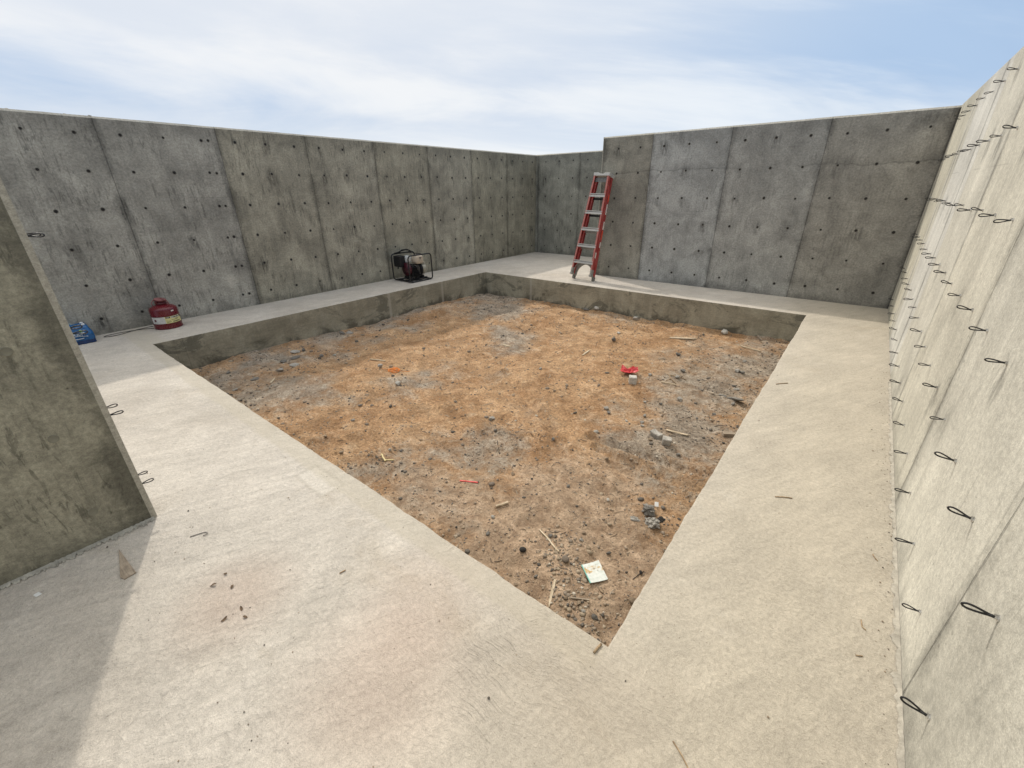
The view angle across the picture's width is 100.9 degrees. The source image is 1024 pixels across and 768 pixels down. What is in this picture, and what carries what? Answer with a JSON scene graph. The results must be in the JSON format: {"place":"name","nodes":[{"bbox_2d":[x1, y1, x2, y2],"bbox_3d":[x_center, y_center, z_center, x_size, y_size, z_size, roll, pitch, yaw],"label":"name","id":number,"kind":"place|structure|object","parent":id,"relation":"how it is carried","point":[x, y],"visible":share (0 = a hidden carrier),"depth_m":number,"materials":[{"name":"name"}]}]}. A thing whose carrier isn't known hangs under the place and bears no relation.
{"place":"outdoors","nodes":[
{"label":"outdoors","id":0,"kind":"place"},
{"bbox_2d":[104,326,153,336],"bbox_3d":[-4.784,-0.655,5.294,0.133,0.010,0.502,18,30,35],"label":"cable","id":1,"kind":"object","parent":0,"point":[129,331],"visible":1,"depth_m":5.30,"materials":[{"name":"metal"}]},
{"bbox_2d":[0,252,898,767],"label":"concrete floor","id":2,"kind":"structure","parent":0,"point":[756,604],"depth_m":1.75,"materials":[{"name":"grey concrete"}]},
{"bbox_2d":[0,516,154,589],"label":"mortar strip","id":3,"kind":"object","parent":2,"relation":"on","point":[71,556],"visible":1,"depth_m":2.01,"materials":[{"name":"grey concrete"}]},
{"bbox_2d":[69,322,96,344],"bbox_3d":[-5.101,-0.580,4.853,0.293,0.250,0.406,18,30,35],"label":"bottle pack","id":4,"kind":"object","parent":2,"relation":"on","point":[87,338],"visible":0.36,"depth_m":4.88,"materials":[{"name":"blue plastic"}]},
{"bbox_2d":[119,550,135,579],"bbox_3d":[-1.815,0.836,1.969,0.247,0.004,0.052,18,30,35],"label":"wood wedge","id":5,"kind":"object","parent":2,"relation":"on","point":[127,570],"visible":1,"depth_m":1.94,"materials":[{"name":"brown wood"}]},
{"bbox_2d":[148,298,182,329],"bbox_3d":[-4.454,-0.916,5.414,0.300,0.379,0.300,18,30,35],"label":"gas can","id":6,"kind":"object","parent":2,"relation":"on","point":[164,315],"visible":1,"depth_m":5.34,"materials":[{"name":"red metal"}]},
{"bbox_2d":[391,249,432,282],"bbox_3d":[-1.915,-2.286,8.102,0.515,0.568,0.574,18,30,35],"label":"portable generator","id":7,"kind":"object","parent":2,"relation":"on","point":[417,270],"visible":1,"depth_m":8.02,"materials":[{"name":"black metal"}]},
{"bbox_2d":[570,172,614,280],"bbox_3d":[1.485,-2.864,7.769,0.460,1.856,0.214,20,16,34],"label":"step ladder","id":8,"kind":"object","parent":2,"relation":"on","point":[607,178],"visible":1,"depth_m":7.72,"materials":[{"name":"plastic"}]},
{"bbox_2d":[593,643,601,652],"bbox_3d":[0.319,0.986,1.578,0.047,0.009,0.009,-22,32,-39],"label":"twig","id":9,"kind":"object","parent":2,"relation":"on","point":[597,647],"visible":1,"depth_m":1.58,"materials":[{"name":"beige wood"}]},
{"bbox_2d":[672,741,688,767],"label":"twig","id":10,"kind":"object","parent":2,"relation":"on","point":[681,754],"visible":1,"depth_m":1.28,"materials":[{"name":"beige wood"}]},
{"bbox_2d":[887,381,904,767],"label":"mortar strip","id":11,"kind":"object","parent":2,"relation":"on","point":[897,683],"visible":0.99,"depth_m":1.67,"materials":[{"name":"beige concrete"}]},
{"bbox_2d":[190,293,789,646],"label":"dirt ground","id":12,"kind":"structure","parent":0,"point":[529,384],"depth_m":4.10,"materials":[{"name":"brown soil"}]},
{"bbox_2d":[388,366,408,372],"bbox_3d":[-1.419,-0.179,5.147,0.284,0.052,0.209,18,30,35],"label":"string tangle","id":13,"kind":"object","parent":12,"relation":"on","point":[393,369],"visible":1,"depth_m":5.11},
{"bbox_2d":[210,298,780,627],"bbox_3d":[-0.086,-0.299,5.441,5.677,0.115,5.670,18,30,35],"label":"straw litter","id":14,"kind":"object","parent":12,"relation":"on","point":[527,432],"visible":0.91,"depth_m":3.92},
{"bbox_2d":[496,501,507,507],"bbox_3d":[-0.070,0.841,2.959,0.090,0.011,0.018,-16,27,-12],"label":"wood stick","id":15,"kind":"object","parent":12,"relation":"on","point":[501,504],"visible":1,"depth_m":2.95,"materials":[{"name":"beige wood"}]},
{"bbox_2d":[519,547,525,551],"bbox_3d":[0.065,1.013,2.587,0.043,0.032,0.034,1,19,-3],"label":"stone","id":16,"kind":"object","parent":12,"relation":"on","point":[522,549],"visible":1,"depth_m":2.58,"materials":[{"name":"grey stone"}]},
{"bbox_2d":[539,529,559,551],"bbox_3d":[0.230,0.973,2.634,0.016,0.008,0.242,-12,19,-22],"label":"wood stick","id":17,"kind":"object","parent":12,"relation":"on","point":[549,540],"visible":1,"depth_m":2.62,"materials":[{"name":"beige wood"}]},
{"bbox_2d":[549,579,555,606],"bbox_3d":[0.215,1.122,2.272,0.017,0.005,0.168,6,30,15],"label":"wood sliver","id":18,"kind":"object","parent":12,"relation":"on","point":[552,591],"visible":1,"depth_m":2.28,"materials":[{"name":"beige wood"}]},
{"bbox_2d":[562,555,568,562],"bbox_3d":[0.311,1.016,2.455,0.043,0.029,0.048,-25,37,-24],"label":"stone","id":19,"kind":"object","parent":12,"relation":"on","point":[565,558],"visible":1,"depth_m":2.44,"materials":[{"name":"stone"}]},
{"bbox_2d":[569,596,588,600],"bbox_3d":[0.351,1.121,2.208,0.106,0.006,0.009,6,25,2],"label":"wood stick","id":20,"kind":"object","parent":12,"relation":"on","point":[578,598],"visible":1,"depth_m":2.21,"materials":[{"name":"brown wood"}]},
{"bbox_2d":[581,560,607,582],"bbox_3d":[0.466,1.061,2.390,0.109,0.010,0.127,-8,29,-12],"label":"stained card","id":21,"kind":"object","parent":12,"relation":"on","point":[594,571],"visible":1,"depth_m":2.39,"materials":[{"name":"white paper"}]},
{"bbox_2d":[591,614,597,620],"bbox_3d":[0.415,1.174,2.128,0.034,0.025,0.029,-4,25,-7],"label":"stone","id":22,"kind":"object","parent":12,"relation":"on","point":[594,617],"visible":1,"depth_m":2.12,"materials":[{"name":"grey stone"}]},
{"bbox_2d":[620,365,638,372],"bbox_3d":[1.395,-0.167,4.992,0.209,0.072,0.154,8,26,18],"label":"plastic scrap","id":23,"kind":"object","parent":12,"relation":"on","point":[632,369],"visible":1,"depth_m":5.01,"materials":[{"name":"red plastic"}]},
{"bbox_2d":[628,375,636,384],"bbox_3d":[1.373,-0.049,4.807,0.088,0.090,0.090,5,28,9],"label":"concrete block","id":24,"kind":"object","parent":12,"relation":"on","point":[632,379],"depth_m":4.78,"materials":[{"name":"concrete"}]},
{"bbox_2d":[629,597,635,604],"bbox_3d":[0.632,1.130,2.209,0.041,0.025,0.035,-3,25,-5],"label":"stone","id":25,"kind":"object","parent":12,"relation":"on","point":[631,600],"visible":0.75,"depth_m":2.20,"materials":[{"name":"stone"}]},
{"bbox_2d":[630,516,640,521],"bbox_3d":[0.823,0.900,2.814,0.085,0.027,0.048,18,30,35],"label":"mortar lump","id":26,"kind":"object","parent":12,"relation":"on","point":[634,518],"visible":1,"depth_m":2.81,"materials":[{"name":"grey concrete"}]},
{"bbox_2d":[641,503,654,516],"bbox_3d":[0.929,0.861,2.883,0.106,0.077,0.089,18,30,35],"label":"tar clump","id":27,"kind":"object","parent":12,"relation":"on","point":[647,510],"visible":1,"depth_m":2.86,"materials":[{"name":"stone"}]},
{"bbox_2d":[645,517,659,528],"bbox_3d":[0.921,0.916,2.778,0.103,0.076,0.102,4,25,9],"label":"mortar lump","id":28,"kind":"object","parent":12,"relation":"on","point":[653,522],"visible":1,"depth_m":2.76,"materials":[{"name":"grey concrete"}]},
{"bbox_2d":[650,429,662,439],"bbox_3d":[1.266,0.445,3.701,0.060,0.062,0.107,-19,33,-20],"label":"concrete chunk","id":29,"kind":"object","parent":12,"relation":"on","point":[656,434],"visible":0.93,"depth_m":3.68,"materials":[{"name":"grey concrete"}]},
{"bbox_2d":[657,516,665,522],"bbox_3d":[0.994,0.905,2.817,0.047,0.042,0.049,-14,28,-26],"label":"tar clump","id":30,"kind":"object","parent":12,"relation":"on","point":[661,518],"visible":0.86,"depth_m":2.81,"materials":[{"name":"black stone"}]},
{"bbox_2d":[661,435,671,445],"bbox_3d":[1.314,0.483,3.588,0.076,0.069,0.066,14,39,14],"label":"concrete chunk","id":31,"kind":"object","parent":12,"relation":"on","point":[666,440],"visible":1,"depth_m":3.57,"materials":[{"name":"grey concrete"}]},
{"bbox_2d":[665,372,685,383],"bbox_3d":[1.844,-0.060,4.868,0.256,0.053,0.237,18,30,35],"label":"forked twig","id":32,"kind":"object","parent":12,"relation":"on","point":[673,375],"visible":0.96,"depth_m":4.89,"materials":[{"name":"beige wood"}]},
{"bbox_2d":[666,429,687,435],"bbox_3d":[1.473,0.433,3.775,0.184,0.008,0.023,13,28,36],"label":"wood lath","id":33,"kind":"object","parent":12,"relation":"on","point":[677,432],"visible":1,"depth_m":3.77,"materials":[{"name":"beige wood"}]},
{"bbox_2d":[670,337,696,338],"bbox_3d":[2.506,-0.673,6.199,0.367,0.012,0.052,4,25,17],"label":"wood plank","id":34,"kind":"object","parent":12,"relation":"on","point":[682,338],"visible":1,"depth_m":6.20,"materials":[{"name":"beige wood"}]},
{"bbox_2d":[721,432,735,436],"bbox_3d":[1.907,0.441,3.695,0.144,0.028,0.042,4,24,-5],"label":"wood block","id":35,"kind":"object","parent":12,"relation":"on","point":[727,434],"depth_m":3.68,"materials":[{"name":"beige wood"}]},
{"bbox_2d":[727,397,744,400],"bbox_3d":[2.334,0.158,4.405,0.118,0.048,0.176,1,9,-19],"label":"stone slab","id":36,"kind":"object","parent":12,"relation":"on","point":[735,399],"depth_m":4.36,"materials":[{"name":"grey stone"}]},
{"bbox_2d":[740,345,759,351],"bbox_3d":[3.229,-0.482,5.731,0.024,0.015,0.264,-16,28,-31],"label":"wood stick","id":37,"kind":"object","parent":12,"relation":"on","point":[750,348],"visible":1,"depth_m":5.72,"materials":[{"name":"beige wood"}]},
{"bbox_2d":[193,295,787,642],"bbox_3d":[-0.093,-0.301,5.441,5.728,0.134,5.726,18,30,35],"label":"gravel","id":38,"kind":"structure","parent":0,"point":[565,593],"depth_m":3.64,"materials":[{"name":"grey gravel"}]},
{"bbox_2d":[106,317,892,767],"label":"concrete crumbs","id":39,"kind":"object","parent":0,"point":[508,619],"visible":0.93,"depth_m":1.75,"materials":[{"name":"grey concrete"}]},
{"bbox_2d":[0,0,1023,154],"label":"sky","id":40,"kind":"structure","parent":0,"point":[532,77],"materials":[{"name":"blue"}]},
{"label":"ground","id":41,"kind":"structure","parent":0,"visible":0},
{"bbox_2d":[0,178,156,585],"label":"concrete wall","id":42,"kind":"structure","parent":41,"relation":"on","point":[70,482],"depth_m":1.86,"materials":[{"name":"concrete"}]},
{"bbox_2d":[0,108,536,335],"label":"concrete wall","id":43,"kind":"structure","parent":41,"relation":"on","point":[131,220],"depth_m":5.97,"materials":[{"name":"grey concrete"}]},
{"bbox_2d":[535,150,602,256],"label":"concrete wall","id":44,"kind":"structure","parent":41,"relation":"on","point":[563,183],"depth_m":10.67,"materials":[{"name":"grey concrete"}]},
{"bbox_2d":[595,105,961,308],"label":"concrete wall","id":45,"kind":"structure","parent":41,"relation":"on","point":[828,209],"depth_m":6.29,"materials":[{"name":"grey concrete"}]},
{"bbox_2d":[888,47,1023,767],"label":"concrete wall","id":46,"kind":"structure","parent":41,"relation":"on","point":[956,325],"depth_m":1.61,"materials":[{"name":"concrete"}]}
]}

